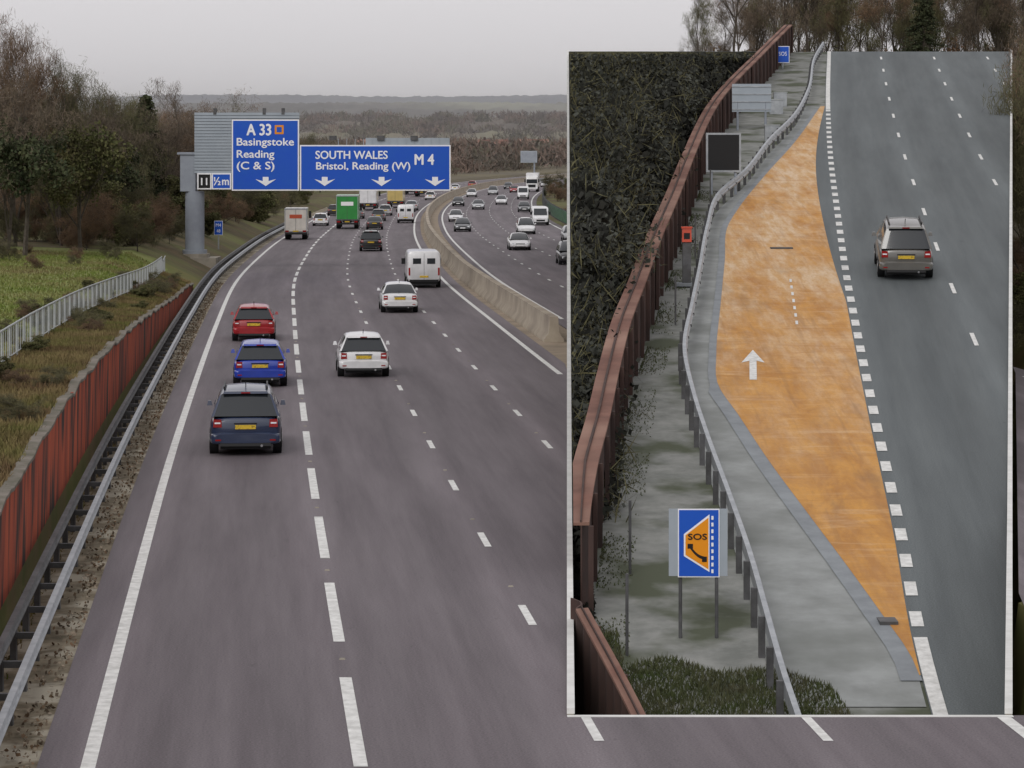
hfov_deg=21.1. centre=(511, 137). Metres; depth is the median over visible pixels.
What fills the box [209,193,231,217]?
shrub
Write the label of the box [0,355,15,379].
shrub
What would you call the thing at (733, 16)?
bare tree
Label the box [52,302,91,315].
shrub
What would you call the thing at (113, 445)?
grass
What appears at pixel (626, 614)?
fence posts
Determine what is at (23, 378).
shrub
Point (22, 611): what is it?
guard rail
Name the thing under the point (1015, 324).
shrub
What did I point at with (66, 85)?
bare tree
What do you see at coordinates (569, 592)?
inset picture frame
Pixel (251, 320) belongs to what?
hatchback car
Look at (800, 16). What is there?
bare tree
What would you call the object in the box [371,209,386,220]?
hatchback car
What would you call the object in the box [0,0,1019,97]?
sky
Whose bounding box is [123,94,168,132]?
bare tree
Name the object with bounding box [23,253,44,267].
shrub
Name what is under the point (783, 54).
traffic sign
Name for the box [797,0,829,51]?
bare tree
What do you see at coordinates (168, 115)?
bare tree
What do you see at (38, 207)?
shrub
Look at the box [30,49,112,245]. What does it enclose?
bare tree
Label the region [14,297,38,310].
shrub
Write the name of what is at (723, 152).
electronic message sign
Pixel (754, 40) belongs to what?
bare tree
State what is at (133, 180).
ivy clad tree
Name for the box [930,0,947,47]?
bare tree
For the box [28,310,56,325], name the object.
shrub
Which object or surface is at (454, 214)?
hatchback car
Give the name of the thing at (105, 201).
shrub
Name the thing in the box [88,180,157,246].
shrub
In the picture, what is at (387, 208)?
hatchback car
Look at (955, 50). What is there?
roadside thicket
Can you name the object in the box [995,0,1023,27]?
bare tree
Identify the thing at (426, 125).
distant woodland
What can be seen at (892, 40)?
bare tree
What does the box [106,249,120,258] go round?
shrub
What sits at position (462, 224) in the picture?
hatchback car
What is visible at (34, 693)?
verge
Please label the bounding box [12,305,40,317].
shrub
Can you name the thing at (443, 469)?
reflective road studs
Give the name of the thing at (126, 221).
shrub
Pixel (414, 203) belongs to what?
saloon car
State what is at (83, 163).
ivy clad tree
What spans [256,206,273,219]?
shrub
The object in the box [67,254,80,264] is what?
shrub
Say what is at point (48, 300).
shrub
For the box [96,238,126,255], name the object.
shrub
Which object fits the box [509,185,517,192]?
hatchback car
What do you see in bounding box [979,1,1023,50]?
bare tree
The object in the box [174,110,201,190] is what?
bare tree
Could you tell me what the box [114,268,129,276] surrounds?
shrub
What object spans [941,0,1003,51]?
bare tree
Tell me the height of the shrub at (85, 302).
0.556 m
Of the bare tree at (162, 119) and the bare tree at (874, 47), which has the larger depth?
the bare tree at (162, 119)
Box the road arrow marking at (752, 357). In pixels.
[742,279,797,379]
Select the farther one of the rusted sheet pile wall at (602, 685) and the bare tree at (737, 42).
the bare tree at (737, 42)
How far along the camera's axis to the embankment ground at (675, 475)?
60.10 m
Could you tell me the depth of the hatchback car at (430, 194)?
470.08 m
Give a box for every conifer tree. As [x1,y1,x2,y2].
[129,108,169,192]
[131,94,180,200]
[900,0,947,51]
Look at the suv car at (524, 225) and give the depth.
286.33 m
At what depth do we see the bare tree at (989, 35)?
257.50 m
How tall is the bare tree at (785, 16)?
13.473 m
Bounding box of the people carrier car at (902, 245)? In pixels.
[872,215,932,276]
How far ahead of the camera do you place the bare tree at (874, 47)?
241.64 m
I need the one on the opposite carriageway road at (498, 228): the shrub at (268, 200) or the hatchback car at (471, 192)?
the hatchback car at (471, 192)
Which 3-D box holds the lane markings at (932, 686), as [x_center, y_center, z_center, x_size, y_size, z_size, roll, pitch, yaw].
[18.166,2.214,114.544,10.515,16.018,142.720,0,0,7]
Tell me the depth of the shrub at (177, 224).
195.03 m
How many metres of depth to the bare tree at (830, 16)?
230.80 m
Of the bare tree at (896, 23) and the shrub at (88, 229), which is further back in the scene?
the bare tree at (896, 23)
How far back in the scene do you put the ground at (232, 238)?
133.82 m
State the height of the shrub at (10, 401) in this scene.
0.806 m
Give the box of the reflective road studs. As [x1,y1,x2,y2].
[292,276,537,659]
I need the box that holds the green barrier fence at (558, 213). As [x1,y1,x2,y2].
[542,187,566,224]
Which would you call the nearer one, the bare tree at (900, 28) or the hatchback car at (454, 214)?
the bare tree at (900, 28)
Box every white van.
[396,204,415,222]
[401,249,440,286]
[516,186,529,198]
[530,206,549,224]
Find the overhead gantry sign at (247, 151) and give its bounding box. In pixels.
[177,108,450,267]
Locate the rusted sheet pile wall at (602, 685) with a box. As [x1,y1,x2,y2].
[570,24,792,714]
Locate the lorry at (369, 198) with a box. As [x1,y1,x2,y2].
[359,191,379,209]
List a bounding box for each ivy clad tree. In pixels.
[0,56,45,163]
[0,57,87,255]
[35,81,142,250]
[81,93,153,242]
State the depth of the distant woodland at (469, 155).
939.18 m
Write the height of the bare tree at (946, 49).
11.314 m
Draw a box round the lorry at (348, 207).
[336,194,361,228]
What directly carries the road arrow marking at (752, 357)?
on the emergency refuge area
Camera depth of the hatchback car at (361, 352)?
97.52 m
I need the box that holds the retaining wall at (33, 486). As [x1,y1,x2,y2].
[0,283,193,608]
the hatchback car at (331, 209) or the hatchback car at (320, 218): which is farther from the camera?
the hatchback car at (331, 209)
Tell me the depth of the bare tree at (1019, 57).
139.11 m
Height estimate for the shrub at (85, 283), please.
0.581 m
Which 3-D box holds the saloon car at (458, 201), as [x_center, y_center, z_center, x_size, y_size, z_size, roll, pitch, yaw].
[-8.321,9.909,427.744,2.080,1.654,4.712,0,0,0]
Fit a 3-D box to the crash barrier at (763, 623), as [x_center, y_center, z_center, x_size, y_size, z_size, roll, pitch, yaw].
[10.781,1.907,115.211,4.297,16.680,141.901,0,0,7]
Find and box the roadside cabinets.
[764,92,787,140]
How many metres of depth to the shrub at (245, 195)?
280.99 m
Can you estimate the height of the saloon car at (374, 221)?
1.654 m
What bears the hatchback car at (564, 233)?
on the opposite carriageway road at (498, 228)
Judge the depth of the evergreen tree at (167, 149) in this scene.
255.98 m
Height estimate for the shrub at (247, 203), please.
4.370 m
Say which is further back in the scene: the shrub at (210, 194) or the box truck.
the box truck
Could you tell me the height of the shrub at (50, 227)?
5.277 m
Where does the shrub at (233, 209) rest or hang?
on the ground at (232, 238)
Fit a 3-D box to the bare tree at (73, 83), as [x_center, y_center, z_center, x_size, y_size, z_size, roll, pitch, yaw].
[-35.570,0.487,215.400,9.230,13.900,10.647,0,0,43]
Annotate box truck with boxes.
[284,207,310,238]
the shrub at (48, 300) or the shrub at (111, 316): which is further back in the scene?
the shrub at (48, 300)
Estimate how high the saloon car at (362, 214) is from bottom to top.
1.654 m
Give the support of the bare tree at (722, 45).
on the embankment ground
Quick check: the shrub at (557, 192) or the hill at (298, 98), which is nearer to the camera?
the shrub at (557, 192)
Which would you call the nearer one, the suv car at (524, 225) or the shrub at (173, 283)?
the shrub at (173, 283)
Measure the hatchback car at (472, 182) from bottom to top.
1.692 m
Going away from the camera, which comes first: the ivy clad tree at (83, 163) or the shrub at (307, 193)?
the ivy clad tree at (83, 163)
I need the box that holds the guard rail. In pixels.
[0,223,283,745]
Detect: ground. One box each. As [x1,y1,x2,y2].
[0,164,1023,714]
[594,52,931,714]
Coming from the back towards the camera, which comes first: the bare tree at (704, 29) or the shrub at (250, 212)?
the shrub at (250, 212)
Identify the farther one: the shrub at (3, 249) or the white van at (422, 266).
the white van at (422, 266)
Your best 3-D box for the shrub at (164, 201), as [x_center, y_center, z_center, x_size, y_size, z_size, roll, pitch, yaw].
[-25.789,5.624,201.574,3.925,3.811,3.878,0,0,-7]
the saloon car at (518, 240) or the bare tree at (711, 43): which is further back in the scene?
the bare tree at (711, 43)
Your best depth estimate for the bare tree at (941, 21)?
222.35 m
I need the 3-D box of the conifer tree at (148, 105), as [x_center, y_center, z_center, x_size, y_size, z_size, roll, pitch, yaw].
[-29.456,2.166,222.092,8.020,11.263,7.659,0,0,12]
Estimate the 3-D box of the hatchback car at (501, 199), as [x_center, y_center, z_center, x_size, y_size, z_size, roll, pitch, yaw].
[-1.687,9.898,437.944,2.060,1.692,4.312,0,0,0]
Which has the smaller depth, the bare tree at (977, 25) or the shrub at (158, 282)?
the shrub at (158, 282)
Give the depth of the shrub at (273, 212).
334.20 m
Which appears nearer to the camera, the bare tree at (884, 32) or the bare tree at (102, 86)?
the bare tree at (102, 86)
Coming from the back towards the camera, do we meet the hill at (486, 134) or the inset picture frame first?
the hill at (486, 134)
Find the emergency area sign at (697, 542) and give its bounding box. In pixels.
[669,509,726,637]
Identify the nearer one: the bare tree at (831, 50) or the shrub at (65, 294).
the shrub at (65, 294)
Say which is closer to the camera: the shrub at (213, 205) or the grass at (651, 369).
the grass at (651, 369)
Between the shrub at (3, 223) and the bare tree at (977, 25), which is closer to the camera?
the shrub at (3, 223)
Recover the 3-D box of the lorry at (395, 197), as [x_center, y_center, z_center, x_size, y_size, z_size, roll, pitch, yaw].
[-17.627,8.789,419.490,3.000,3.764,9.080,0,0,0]
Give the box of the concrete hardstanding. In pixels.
[683,107,925,706]
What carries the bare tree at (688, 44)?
on the embankment ground
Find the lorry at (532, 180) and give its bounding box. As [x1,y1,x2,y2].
[524,173,539,191]
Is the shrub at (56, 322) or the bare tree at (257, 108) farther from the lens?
the bare tree at (257, 108)
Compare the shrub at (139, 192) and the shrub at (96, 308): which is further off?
the shrub at (139, 192)
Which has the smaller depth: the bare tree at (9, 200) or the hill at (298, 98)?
the bare tree at (9, 200)
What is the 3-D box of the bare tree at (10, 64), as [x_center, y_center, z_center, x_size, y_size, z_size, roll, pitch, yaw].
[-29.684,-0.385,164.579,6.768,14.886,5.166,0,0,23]
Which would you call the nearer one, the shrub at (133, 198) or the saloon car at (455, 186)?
the shrub at (133, 198)
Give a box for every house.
[478,137,506,145]
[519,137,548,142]
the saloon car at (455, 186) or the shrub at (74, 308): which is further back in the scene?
the saloon car at (455, 186)
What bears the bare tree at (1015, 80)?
on the embankment ground at (675, 475)
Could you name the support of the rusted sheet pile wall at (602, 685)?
on the embankment ground at (675, 475)
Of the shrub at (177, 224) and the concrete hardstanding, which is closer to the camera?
the concrete hardstanding
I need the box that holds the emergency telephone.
[674,226,691,286]
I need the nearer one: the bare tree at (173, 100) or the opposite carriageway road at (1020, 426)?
the opposite carriageway road at (1020, 426)
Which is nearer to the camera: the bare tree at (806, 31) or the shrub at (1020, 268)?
the shrub at (1020, 268)
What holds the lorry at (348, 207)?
on the motorway road at (233, 653)
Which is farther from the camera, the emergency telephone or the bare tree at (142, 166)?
the bare tree at (142, 166)
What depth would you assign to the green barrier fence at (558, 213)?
358.66 m
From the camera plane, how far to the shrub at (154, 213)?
189.20 m
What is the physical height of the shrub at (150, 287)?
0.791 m
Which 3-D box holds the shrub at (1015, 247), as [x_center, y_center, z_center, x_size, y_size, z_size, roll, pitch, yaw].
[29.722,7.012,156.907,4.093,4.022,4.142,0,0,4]
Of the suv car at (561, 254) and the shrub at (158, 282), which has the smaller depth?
the shrub at (158, 282)
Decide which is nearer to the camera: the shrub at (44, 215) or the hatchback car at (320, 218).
the shrub at (44, 215)
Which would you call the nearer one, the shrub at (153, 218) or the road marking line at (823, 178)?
the road marking line at (823, 178)
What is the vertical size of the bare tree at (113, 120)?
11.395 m
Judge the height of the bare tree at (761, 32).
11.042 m
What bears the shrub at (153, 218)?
on the ground at (232, 238)
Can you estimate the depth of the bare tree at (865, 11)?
221.13 m
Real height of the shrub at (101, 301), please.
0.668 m
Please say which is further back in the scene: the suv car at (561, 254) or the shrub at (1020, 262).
the suv car at (561, 254)
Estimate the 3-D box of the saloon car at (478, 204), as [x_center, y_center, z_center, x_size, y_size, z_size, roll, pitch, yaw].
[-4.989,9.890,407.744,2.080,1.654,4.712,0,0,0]
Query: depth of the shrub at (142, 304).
108.54 m
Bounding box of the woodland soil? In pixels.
[569,51,756,541]
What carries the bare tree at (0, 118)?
on the ground at (232, 238)
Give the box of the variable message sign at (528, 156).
[521,151,536,172]
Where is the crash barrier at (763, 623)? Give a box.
[678,42,824,714]
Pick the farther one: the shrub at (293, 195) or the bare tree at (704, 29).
the shrub at (293, 195)
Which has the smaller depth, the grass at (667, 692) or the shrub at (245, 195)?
the grass at (667, 692)
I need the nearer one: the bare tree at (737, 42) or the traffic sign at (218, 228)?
the traffic sign at (218, 228)
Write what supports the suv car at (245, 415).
on the motorway road at (233, 653)
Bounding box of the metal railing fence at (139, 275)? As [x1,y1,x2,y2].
[0,256,164,361]
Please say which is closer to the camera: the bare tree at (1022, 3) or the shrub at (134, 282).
the shrub at (134, 282)
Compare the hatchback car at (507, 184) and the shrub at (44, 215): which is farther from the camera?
the hatchback car at (507, 184)
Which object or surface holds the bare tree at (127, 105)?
on the ground at (232, 238)
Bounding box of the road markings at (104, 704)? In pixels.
[80,176,1023,767]
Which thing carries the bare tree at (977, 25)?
on the embankment ground
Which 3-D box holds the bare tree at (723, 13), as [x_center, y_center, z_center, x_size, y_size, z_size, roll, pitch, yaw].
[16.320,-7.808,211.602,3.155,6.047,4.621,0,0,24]
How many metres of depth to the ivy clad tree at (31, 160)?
153.89 m
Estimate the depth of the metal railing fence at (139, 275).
91.99 m
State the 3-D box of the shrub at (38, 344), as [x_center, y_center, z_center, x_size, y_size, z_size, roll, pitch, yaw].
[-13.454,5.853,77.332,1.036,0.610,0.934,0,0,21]
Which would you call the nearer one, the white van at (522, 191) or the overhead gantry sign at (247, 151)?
the overhead gantry sign at (247, 151)
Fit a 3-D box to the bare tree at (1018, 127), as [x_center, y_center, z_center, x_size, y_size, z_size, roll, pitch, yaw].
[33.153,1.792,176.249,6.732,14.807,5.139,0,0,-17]
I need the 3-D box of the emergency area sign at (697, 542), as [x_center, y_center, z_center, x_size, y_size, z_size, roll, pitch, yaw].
[3.490,8.218,51.666,1.100,2.500,0.138,0,0,0]
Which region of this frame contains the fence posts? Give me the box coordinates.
[625,169,710,655]
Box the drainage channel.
[708,109,922,680]
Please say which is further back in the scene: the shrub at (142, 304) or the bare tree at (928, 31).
the bare tree at (928, 31)
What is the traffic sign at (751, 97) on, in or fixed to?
on the embankment ground at (675, 475)
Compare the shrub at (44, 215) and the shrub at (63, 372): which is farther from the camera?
the shrub at (44, 215)
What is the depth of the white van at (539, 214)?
325.61 m
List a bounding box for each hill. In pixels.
[77,94,566,104]
[78,101,566,118]
[88,116,566,140]
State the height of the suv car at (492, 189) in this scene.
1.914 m
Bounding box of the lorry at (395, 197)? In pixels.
[387,191,406,206]
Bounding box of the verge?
[0,207,327,767]
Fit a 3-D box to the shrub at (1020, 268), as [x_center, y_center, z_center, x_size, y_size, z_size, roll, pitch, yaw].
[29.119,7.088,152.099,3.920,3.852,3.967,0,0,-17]
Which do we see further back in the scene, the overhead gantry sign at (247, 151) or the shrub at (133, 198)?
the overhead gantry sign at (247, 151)
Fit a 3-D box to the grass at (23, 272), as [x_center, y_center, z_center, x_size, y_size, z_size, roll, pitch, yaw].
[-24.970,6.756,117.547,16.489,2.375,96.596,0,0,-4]
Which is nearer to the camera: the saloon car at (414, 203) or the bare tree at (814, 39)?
the bare tree at (814, 39)
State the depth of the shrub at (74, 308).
94.23 m
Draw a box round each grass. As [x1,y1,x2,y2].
[0,249,154,354]
[0,270,193,486]
[4,308,191,678]
[595,190,715,663]
[601,627,851,714]
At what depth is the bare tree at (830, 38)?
251.69 m
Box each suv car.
[207,381,285,453]
[358,229,382,250]
[488,186,497,194]
[516,217,535,233]
[555,240,566,264]
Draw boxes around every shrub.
[0,185,50,240]
[0,202,41,244]
[0,238,22,260]
[0,317,12,331]
[0,322,26,342]
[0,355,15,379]
[0,392,50,421]
[1,368,40,384]
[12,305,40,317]
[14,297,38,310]
[15,334,50,351]
[22,244,34,253]
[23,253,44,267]
[25,303,48,318]
[28,193,68,240]
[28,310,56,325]
[29,203,73,241]
[30,361,72,385]
[37,180,118,244]
[41,213,70,243]
[43,297,56,303]
[45,318,62,325]
[51,187,126,247]
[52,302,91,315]
[53,305,82,320]
[61,200,114,249]
[61,291,77,302]
[66,298,86,306]
[67,245,83,258]
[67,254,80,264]
[69,305,112,325]
[77,317,105,330]
[81,280,99,290]
[87,306,106,313]
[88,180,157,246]
[92,170,157,241]
[94,184,159,239]
[95,296,117,307]
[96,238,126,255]
[96,311,113,320]
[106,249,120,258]
[109,200,162,251]
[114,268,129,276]
[114,275,138,289]
[116,196,167,245]
[129,282,155,295]
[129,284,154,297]
[130,300,148,307]
[135,283,159,295]
[142,191,165,241]
[142,201,178,241]
[144,276,172,292]
[148,270,161,280]
[150,175,211,235]
[152,192,181,235]
[155,280,174,291]
[156,283,168,292]
[158,209,184,243]
[159,272,181,282]
[160,277,178,288]
[177,178,226,209]
[183,195,212,228]
[202,189,215,211]
[204,193,217,212]
[204,209,220,235]
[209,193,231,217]
[220,193,247,223]
[228,188,264,220]
[230,191,254,219]
[231,190,255,213]
[243,191,279,222]
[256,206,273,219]
[266,191,290,212]
[268,191,287,215]
[284,191,305,206]
[291,188,312,204]
[539,171,566,197]
[545,180,566,201]
[1012,230,1023,269]
[1012,251,1023,288]
[1012,253,1023,279]
[1012,271,1023,327]
[1012,288,1023,349]
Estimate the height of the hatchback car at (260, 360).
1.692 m
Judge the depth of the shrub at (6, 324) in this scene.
86.87 m
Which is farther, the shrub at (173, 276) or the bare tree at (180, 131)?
the bare tree at (180, 131)
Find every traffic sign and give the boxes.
[214,221,222,248]
[732,84,770,130]
[778,46,788,67]
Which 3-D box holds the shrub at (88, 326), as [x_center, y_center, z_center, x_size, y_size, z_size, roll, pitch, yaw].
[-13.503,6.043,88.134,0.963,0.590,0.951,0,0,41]
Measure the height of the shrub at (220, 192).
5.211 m
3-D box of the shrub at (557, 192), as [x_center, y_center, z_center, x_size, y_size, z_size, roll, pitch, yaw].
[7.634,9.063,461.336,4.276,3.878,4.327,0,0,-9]
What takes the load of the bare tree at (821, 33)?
on the embankment ground
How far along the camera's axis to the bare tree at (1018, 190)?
134.71 m
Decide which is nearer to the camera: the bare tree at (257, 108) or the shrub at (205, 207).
the shrub at (205, 207)
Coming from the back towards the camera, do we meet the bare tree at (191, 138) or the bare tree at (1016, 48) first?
the bare tree at (191, 138)
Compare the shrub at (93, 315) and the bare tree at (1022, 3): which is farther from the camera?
the bare tree at (1022, 3)
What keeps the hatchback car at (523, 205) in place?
on the opposite carriageway road at (498, 228)
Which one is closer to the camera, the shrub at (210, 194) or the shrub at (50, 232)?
the shrub at (50, 232)
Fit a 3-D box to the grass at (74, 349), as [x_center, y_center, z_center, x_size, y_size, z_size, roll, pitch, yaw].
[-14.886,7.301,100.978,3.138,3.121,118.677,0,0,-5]
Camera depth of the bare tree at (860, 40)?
235.04 m
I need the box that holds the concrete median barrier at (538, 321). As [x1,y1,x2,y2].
[423,174,566,341]
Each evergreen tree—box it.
[89,113,138,188]
[154,123,179,191]
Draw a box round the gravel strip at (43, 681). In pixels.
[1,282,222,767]
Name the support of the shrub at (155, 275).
on the ground at (232, 238)
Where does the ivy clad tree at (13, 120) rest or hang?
on the ground at (232, 238)
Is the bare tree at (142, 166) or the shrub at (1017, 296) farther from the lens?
the bare tree at (142, 166)
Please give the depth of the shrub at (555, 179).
489.00 m
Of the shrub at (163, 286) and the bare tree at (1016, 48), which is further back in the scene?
the bare tree at (1016, 48)
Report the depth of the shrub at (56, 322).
90.21 m
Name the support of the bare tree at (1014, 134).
on the embankment ground at (675, 475)
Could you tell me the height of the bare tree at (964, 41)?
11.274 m
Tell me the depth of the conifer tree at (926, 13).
211.69 m
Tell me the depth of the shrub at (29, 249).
158.94 m
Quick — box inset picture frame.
[567,50,1023,716]
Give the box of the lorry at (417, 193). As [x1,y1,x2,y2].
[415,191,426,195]
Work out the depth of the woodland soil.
151.01 m
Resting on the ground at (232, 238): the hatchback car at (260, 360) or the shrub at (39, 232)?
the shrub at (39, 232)
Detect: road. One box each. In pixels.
[37,173,1023,767]
[438,179,566,328]
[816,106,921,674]
[825,52,1010,714]
[1013,367,1023,603]
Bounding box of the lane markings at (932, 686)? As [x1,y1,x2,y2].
[826,51,1004,714]
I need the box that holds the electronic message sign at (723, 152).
[706,133,740,194]
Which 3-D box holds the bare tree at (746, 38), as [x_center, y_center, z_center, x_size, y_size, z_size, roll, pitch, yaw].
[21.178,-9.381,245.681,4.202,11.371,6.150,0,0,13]
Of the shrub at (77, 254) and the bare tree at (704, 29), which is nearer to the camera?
the shrub at (77, 254)
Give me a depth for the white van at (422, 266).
163.02 m
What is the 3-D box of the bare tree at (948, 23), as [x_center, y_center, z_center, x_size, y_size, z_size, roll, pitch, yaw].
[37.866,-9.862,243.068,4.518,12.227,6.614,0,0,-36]
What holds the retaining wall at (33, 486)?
on the ground at (232, 238)
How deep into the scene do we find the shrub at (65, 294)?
105.69 m
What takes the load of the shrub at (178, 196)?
on the ground at (232, 238)
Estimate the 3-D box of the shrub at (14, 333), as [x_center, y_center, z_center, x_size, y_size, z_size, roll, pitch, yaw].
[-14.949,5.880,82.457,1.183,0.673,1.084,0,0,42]
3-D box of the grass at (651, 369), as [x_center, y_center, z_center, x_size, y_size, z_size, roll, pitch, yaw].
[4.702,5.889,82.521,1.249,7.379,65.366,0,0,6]
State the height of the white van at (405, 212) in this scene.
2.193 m
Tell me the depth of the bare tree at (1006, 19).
218.68 m
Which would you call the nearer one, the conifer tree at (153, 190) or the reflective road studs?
the reflective road studs
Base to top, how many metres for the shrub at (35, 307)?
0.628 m
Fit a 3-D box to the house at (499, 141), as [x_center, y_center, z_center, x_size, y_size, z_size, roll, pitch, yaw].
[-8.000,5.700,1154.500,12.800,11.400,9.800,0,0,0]
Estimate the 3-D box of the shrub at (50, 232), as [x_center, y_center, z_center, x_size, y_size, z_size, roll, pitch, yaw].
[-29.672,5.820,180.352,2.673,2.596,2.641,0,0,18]
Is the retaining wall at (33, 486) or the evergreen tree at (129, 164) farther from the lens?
the evergreen tree at (129, 164)
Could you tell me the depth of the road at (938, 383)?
84.57 m
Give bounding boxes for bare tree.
[0,6,77,250]
[0,23,59,246]
[0,51,45,239]
[22,55,95,195]
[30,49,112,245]
[32,63,91,242]
[62,88,125,149]
[64,63,166,168]
[97,86,179,194]
[115,94,141,120]
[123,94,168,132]
[125,97,198,193]
[138,101,176,147]
[139,77,223,193]
[157,96,186,140]
[164,88,245,196]
[173,87,263,126]
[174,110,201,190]
[299,131,318,149]
[299,133,334,194]
[304,137,338,144]
[677,35,715,50]
[682,0,720,50]
[697,0,747,50]
[698,28,732,50]
[703,0,768,50]
[709,1,745,50]
[714,28,741,50]
[731,0,769,45]
[732,0,774,50]
[733,0,780,42]
[739,0,819,42]
[752,0,831,51]
[754,0,821,37]
[793,0,868,51]
[794,0,827,51]
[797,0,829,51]
[801,0,882,51]
[807,1,858,51]
[815,0,877,51]
[822,10,844,51]
[828,0,898,51]
[845,0,894,51]
[849,0,914,51]
[854,0,903,51]
[874,0,910,49]
[877,0,945,51]
[884,4,921,51]
[892,3,952,51]
[898,0,975,51]
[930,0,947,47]
[930,0,988,51]
[938,0,962,48]
[940,0,987,51]
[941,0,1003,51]
[943,0,999,51]
[963,0,1021,51]
[966,0,1023,51]
[970,0,1019,50]
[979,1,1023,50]
[981,51,1023,272]
[991,30,1023,214]
[992,0,1023,246]
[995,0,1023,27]
[997,25,1023,175]
[1011,10,1023,195]
[1013,54,1023,229]
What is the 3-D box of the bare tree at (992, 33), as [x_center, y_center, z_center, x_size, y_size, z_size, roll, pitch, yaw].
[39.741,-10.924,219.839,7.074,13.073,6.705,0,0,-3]
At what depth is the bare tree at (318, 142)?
478.62 m
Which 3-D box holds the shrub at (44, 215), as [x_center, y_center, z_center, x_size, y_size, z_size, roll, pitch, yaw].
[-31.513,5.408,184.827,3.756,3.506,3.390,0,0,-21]
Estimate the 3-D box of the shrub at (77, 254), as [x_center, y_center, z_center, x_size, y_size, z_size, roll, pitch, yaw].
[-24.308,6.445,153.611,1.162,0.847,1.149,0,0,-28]
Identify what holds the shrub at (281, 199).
on the ground at (232, 238)
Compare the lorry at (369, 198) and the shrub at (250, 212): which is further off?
the lorry at (369, 198)
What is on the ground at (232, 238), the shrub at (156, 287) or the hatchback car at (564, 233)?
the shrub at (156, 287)
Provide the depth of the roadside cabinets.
145.80 m
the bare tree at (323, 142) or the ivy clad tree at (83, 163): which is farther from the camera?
the bare tree at (323, 142)
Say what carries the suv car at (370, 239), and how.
on the motorway road at (233, 653)
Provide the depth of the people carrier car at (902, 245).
92.26 m
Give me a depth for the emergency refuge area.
77.04 m
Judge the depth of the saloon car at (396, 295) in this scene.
137.36 m
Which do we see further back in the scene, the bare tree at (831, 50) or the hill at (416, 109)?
the hill at (416, 109)
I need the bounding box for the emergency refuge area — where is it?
[716,106,920,674]
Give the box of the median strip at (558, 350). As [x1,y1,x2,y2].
[420,179,566,367]
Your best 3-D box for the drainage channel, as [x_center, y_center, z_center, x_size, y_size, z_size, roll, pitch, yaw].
[9.646,4.083,98.691,4.525,11.167,99.462,0,0,5]
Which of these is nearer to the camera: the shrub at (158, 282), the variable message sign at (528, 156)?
the shrub at (158, 282)
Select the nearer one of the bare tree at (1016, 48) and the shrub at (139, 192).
the bare tree at (1016, 48)
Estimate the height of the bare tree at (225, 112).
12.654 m
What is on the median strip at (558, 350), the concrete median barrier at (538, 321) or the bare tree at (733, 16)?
the concrete median barrier at (538, 321)
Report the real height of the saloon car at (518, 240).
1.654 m
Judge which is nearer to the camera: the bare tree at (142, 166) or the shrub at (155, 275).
the shrub at (155, 275)
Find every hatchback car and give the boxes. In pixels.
[230,303,277,340]
[231,338,289,385]
[312,212,329,225]
[327,204,335,215]
[333,331,388,375]
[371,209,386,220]
[378,204,392,215]
[425,191,436,199]
[448,209,463,221]
[453,217,471,231]
[466,188,476,196]
[468,181,476,185]
[495,194,507,204]
[503,182,512,188]
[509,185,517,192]
[517,201,530,211]
[561,225,566,239]
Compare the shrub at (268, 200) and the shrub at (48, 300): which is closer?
the shrub at (48, 300)
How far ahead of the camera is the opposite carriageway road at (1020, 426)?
69.19 m
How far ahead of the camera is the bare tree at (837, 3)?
229.67 m
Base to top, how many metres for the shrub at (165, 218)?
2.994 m
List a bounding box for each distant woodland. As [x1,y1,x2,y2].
[83,109,566,139]
[299,134,566,174]
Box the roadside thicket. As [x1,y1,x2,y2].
[705,37,1015,51]
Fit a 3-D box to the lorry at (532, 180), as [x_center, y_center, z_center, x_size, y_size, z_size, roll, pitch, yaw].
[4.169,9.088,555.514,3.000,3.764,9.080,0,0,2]
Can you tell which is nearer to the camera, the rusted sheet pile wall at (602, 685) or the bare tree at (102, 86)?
the rusted sheet pile wall at (602, 685)
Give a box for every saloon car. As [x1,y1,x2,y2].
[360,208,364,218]
[366,216,383,229]
[377,280,417,311]
[405,200,417,209]
[451,184,459,190]
[452,197,464,205]
[471,199,484,209]
[507,232,531,249]
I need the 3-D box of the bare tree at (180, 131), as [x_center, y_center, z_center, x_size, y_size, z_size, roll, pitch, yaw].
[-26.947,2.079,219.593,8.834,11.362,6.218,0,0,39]

